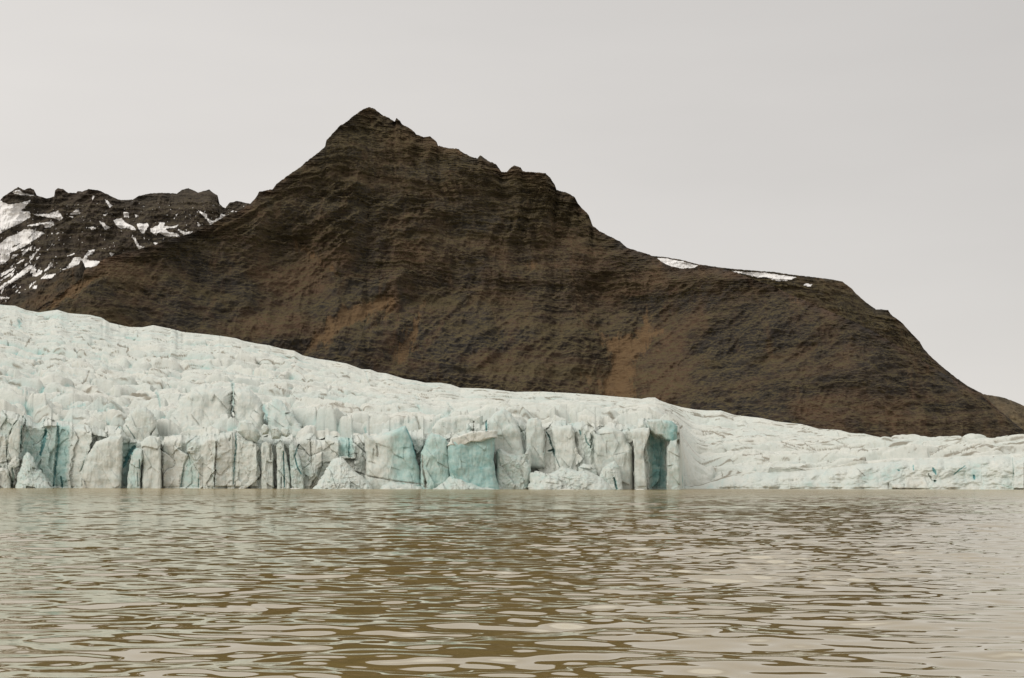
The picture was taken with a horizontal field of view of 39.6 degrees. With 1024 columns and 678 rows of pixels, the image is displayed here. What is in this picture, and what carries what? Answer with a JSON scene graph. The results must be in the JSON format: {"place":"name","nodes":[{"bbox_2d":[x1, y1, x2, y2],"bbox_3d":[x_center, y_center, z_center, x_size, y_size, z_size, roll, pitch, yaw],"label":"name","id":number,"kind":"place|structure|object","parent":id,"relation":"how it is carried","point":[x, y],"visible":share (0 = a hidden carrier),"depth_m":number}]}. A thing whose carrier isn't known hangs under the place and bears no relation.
{"place":"outdoors","nodes":[
{"label":"outdoors","id":0,"kind":"place"},
{"bbox_2d":[1,260,85,310],"bbox_3d":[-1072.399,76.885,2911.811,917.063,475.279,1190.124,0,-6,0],"label":"foothill","id":1,"kind":"structure","parent":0,"point":[48,289],"depth_m":2883.36},
{"bbox_2d":[0,187,248,304],"bbox_3d":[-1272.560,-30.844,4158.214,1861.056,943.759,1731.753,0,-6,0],"label":"snowy ridge","id":2,"kind":"structure","parent":0,"point":[41,238],"depth_m":4302.78},
{"bbox_2d":[447,430,499,488],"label":"serac","id":3,"kind":"object","parent":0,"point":[470,456],"visible":0.94,"depth_m":482.08},
{"bbox_2d":[0,488,1023,677],"bbox_3d":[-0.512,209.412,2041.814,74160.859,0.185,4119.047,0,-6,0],"label":"water","id":4,"kind":"structure","parent":0,"point":[442,583],"depth_m":28.60},
{"bbox_2d":[0,467,10,487],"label":"ice boulder","id":5,"kind":"object","parent":4,"relation":"in","point":[5,480],"visible":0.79,"depth_m":487.63},
{"bbox_2d":[15,452,50,487],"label":"ice rubble heap","id":6,"kind":"object","parent":4,"relation":"in","point":[29,475],"visible":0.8,"depth_m":484.72},
{"bbox_2d":[313,457,372,488],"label":"ice rubble heap","id":7,"kind":"object","parent":4,"relation":"in","point":[340,473],"visible":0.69,"depth_m":481.58},
{"bbox_2d":[380,481,422,488],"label":"ice rubble heap","id":8,"kind":"object","parent":4,"relation":"in","point":[392,485],"visible":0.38,"depth_m":481.11},
{"bbox_2d":[436,476,493,488],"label":"ice rubble heap","id":9,"kind":"object","parent":4,"relation":"in","point":[451,483],"visible":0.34,"depth_m":478.15},
{"bbox_2d":[528,466,611,489],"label":"ice rubble heap","id":10,"kind":"object","parent":4,"relation":"in","point":[562,477],"visible":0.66,"depth_m":479.94},
{"bbox_2d":[578,463,596,474],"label":"ice rubble heap","id":11,"kind":"object","parent":10,"relation":"on","point":[584,467],"visible":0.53,"depth_m":488.28},
{"bbox_2d":[599,461,622,489],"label":"ice rubble heap","id":12,"kind":"object","parent":4,"relation":"in","point":[610,474],"visible":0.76,"depth_m":484.83},
{"bbox_2d":[0,305,1023,489],"bbox_3d":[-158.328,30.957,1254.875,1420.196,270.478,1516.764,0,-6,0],"label":"glacier","id":13,"kind":"object","parent":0,"point":[74,388],"visible":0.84,"depth_m":630.57},
{"bbox_2d":[8,456,19,480],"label":"ice boulder","id":14,"kind":"object","parent":13,"relation":"on","point":[14,463],"visible":1,"depth_m":489.77},
{"bbox_2d":[7,420,21,459],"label":"serac","id":15,"kind":"object","parent":13,"relation":"on","point":[13,450],"visible":0.98,"depth_m":494.36},
{"bbox_2d":[77,434,122,487],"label":"serac","id":16,"kind":"object","parent":13,"relation":"on","point":[102,467],"visible":0.88,"depth_m":492.62},
{"bbox_2d":[127,448,142,487],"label":"serac","id":17,"kind":"object","parent":13,"relation":"on","point":[134,476],"visible":0.92,"depth_m":492.69},
{"bbox_2d":[123,405,158,440],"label":"serac","id":18,"kind":"object","parent":13,"relation":"on","point":[140,423],"visible":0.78,"depth_m":507.26},
{"bbox_2d":[140,435,161,487],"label":"serac","id":19,"kind":"object","parent":13,"relation":"on","point":[151,462],"visible":0.86,"depth_m":494.42},
{"bbox_2d":[170,384,232,429],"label":"serac","id":20,"kind":"object","parent":13,"relation":"on","point":[203,405],"visible":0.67,"depth_m":532.38},
{"bbox_2d":[233,387,264,432],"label":"serac","id":21,"kind":"object","parent":13,"relation":"on","point":[248,405],"visible":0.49,"depth_m":531.30},
{"bbox_2d":[237,420,260,442],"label":"serac","id":22,"kind":"object","parent":13,"relation":"on","point":[248,430],"visible":1,"depth_m":498.73},
{"bbox_2d":[261,424,269,434],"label":"ice boulder","id":23,"kind":"object","parent":13,"relation":"on","point":[265,429],"visible":1,"depth_m":495.81},
{"bbox_2d":[261,441,273,488],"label":"serac","id":24,"kind":"object","parent":13,"relation":"on","point":[267,459],"visible":0.94,"depth_m":495.75},
{"bbox_2d":[270,426,281,438],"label":"ice boulder","id":25,"kind":"object","parent":13,"relation":"on","point":[275,432],"visible":1,"depth_m":495.93},
{"bbox_2d":[276,440,290,488],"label":"serac","id":26,"kind":"object","parent":13,"relation":"on","point":[283,477],"visible":0.94,"depth_m":494.89},
{"bbox_2d":[267,399,301,437],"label":"serac","id":27,"kind":"object","parent":13,"relation":"on","point":[280,415],"visible":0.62,"depth_m":524.45},
{"bbox_2d":[280,427,290,436],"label":"ice boulder","id":28,"kind":"object","parent":13,"relation":"on","point":[285,431],"visible":1,"depth_m":496.04},
{"bbox_2d":[289,442,303,488],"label":"serac","id":29,"kind":"object","parent":13,"relation":"on","point":[296,475],"visible":0.93,"depth_m":494.19},
{"bbox_2d":[364,426,420,488],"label":"serac","id":30,"kind":"object","parent":13,"relation":"on","point":[391,455],"visible":0.88,"depth_m":486.74},
{"bbox_2d":[420,433,449,488],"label":"serac","id":31,"kind":"object","parent":13,"relation":"on","point":[434,471],"visible":0.84,"depth_m":485.04},
{"bbox_2d":[432,415,482,435],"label":"serac","id":32,"kind":"object","parent":13,"relation":"on","point":[452,425],"visible":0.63,"depth_m":507.15},
{"bbox_2d":[488,409,524,468],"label":"serac","id":33,"kind":"object","parent":13,"relation":"on","point":[503,423],"visible":0.68,"depth_m":495.20},
{"bbox_2d":[496,448,531,488],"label":"serac","id":34,"kind":"object","parent":13,"relation":"on","point":[513,471],"visible":0.84,"depth_m":487.64},
{"bbox_2d":[525,418,544,468],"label":"serac","id":35,"kind":"object","parent":13,"relation":"on","point":[534,437],"visible":0.92,"depth_m":496.00},
{"bbox_2d":[551,425,577,470],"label":"serac","id":36,"kind":"object","parent":13,"relation":"on","point":[564,446],"visible":0.87,"depth_m":495.97},
{"bbox_2d":[593,426,633,489],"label":"serac","id":37,"kind":"object","parent":13,"relation":"on","point":[611,444],"visible":0.61,"depth_m":494.64},
{"bbox_2d":[630,427,649,489],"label":"serac","id":38,"kind":"object","parent":13,"relation":"on","point":[639,436],"visible":0.94,"depth_m":491.43},
{"bbox_2d":[647,419,677,441],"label":"serac","id":39,"kind":"object","parent":13,"relation":"on","point":[666,430],"visible":0.97,"depth_m":497.00},
{"bbox_2d":[666,439,680,489],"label":"serac","id":40,"kind":"object","parent":13,"relation":"on","point":[673,480],"visible":0.96,"depth_m":492.72},
{"bbox_2d":[0,0,1023,405],"label":"sky","id":41,"kind":"structure","parent":0,"point":[874,147]},
{"bbox_2d":[34,107,1023,437],"bbox_3d":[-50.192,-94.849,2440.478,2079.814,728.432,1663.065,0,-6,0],"label":"mountain","id":42,"kind":"structure","parent":0,"point":[372,239],"depth_m":2160.49},
{"bbox_2d":[652,256,994,406],"bbox_3d":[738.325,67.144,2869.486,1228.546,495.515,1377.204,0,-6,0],"label":"plateau hill","id":43,"kind":"structure","parent":0,"point":[841,299],"depth_m":2910.51},
{"bbox_2d":[983,394,1023,429],"bbox_3d":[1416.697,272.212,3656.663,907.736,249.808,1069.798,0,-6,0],"label":"hill","id":44,"kind":"structure","parent":0,"point":[1012,411],"depth_m":3532.72}
]}

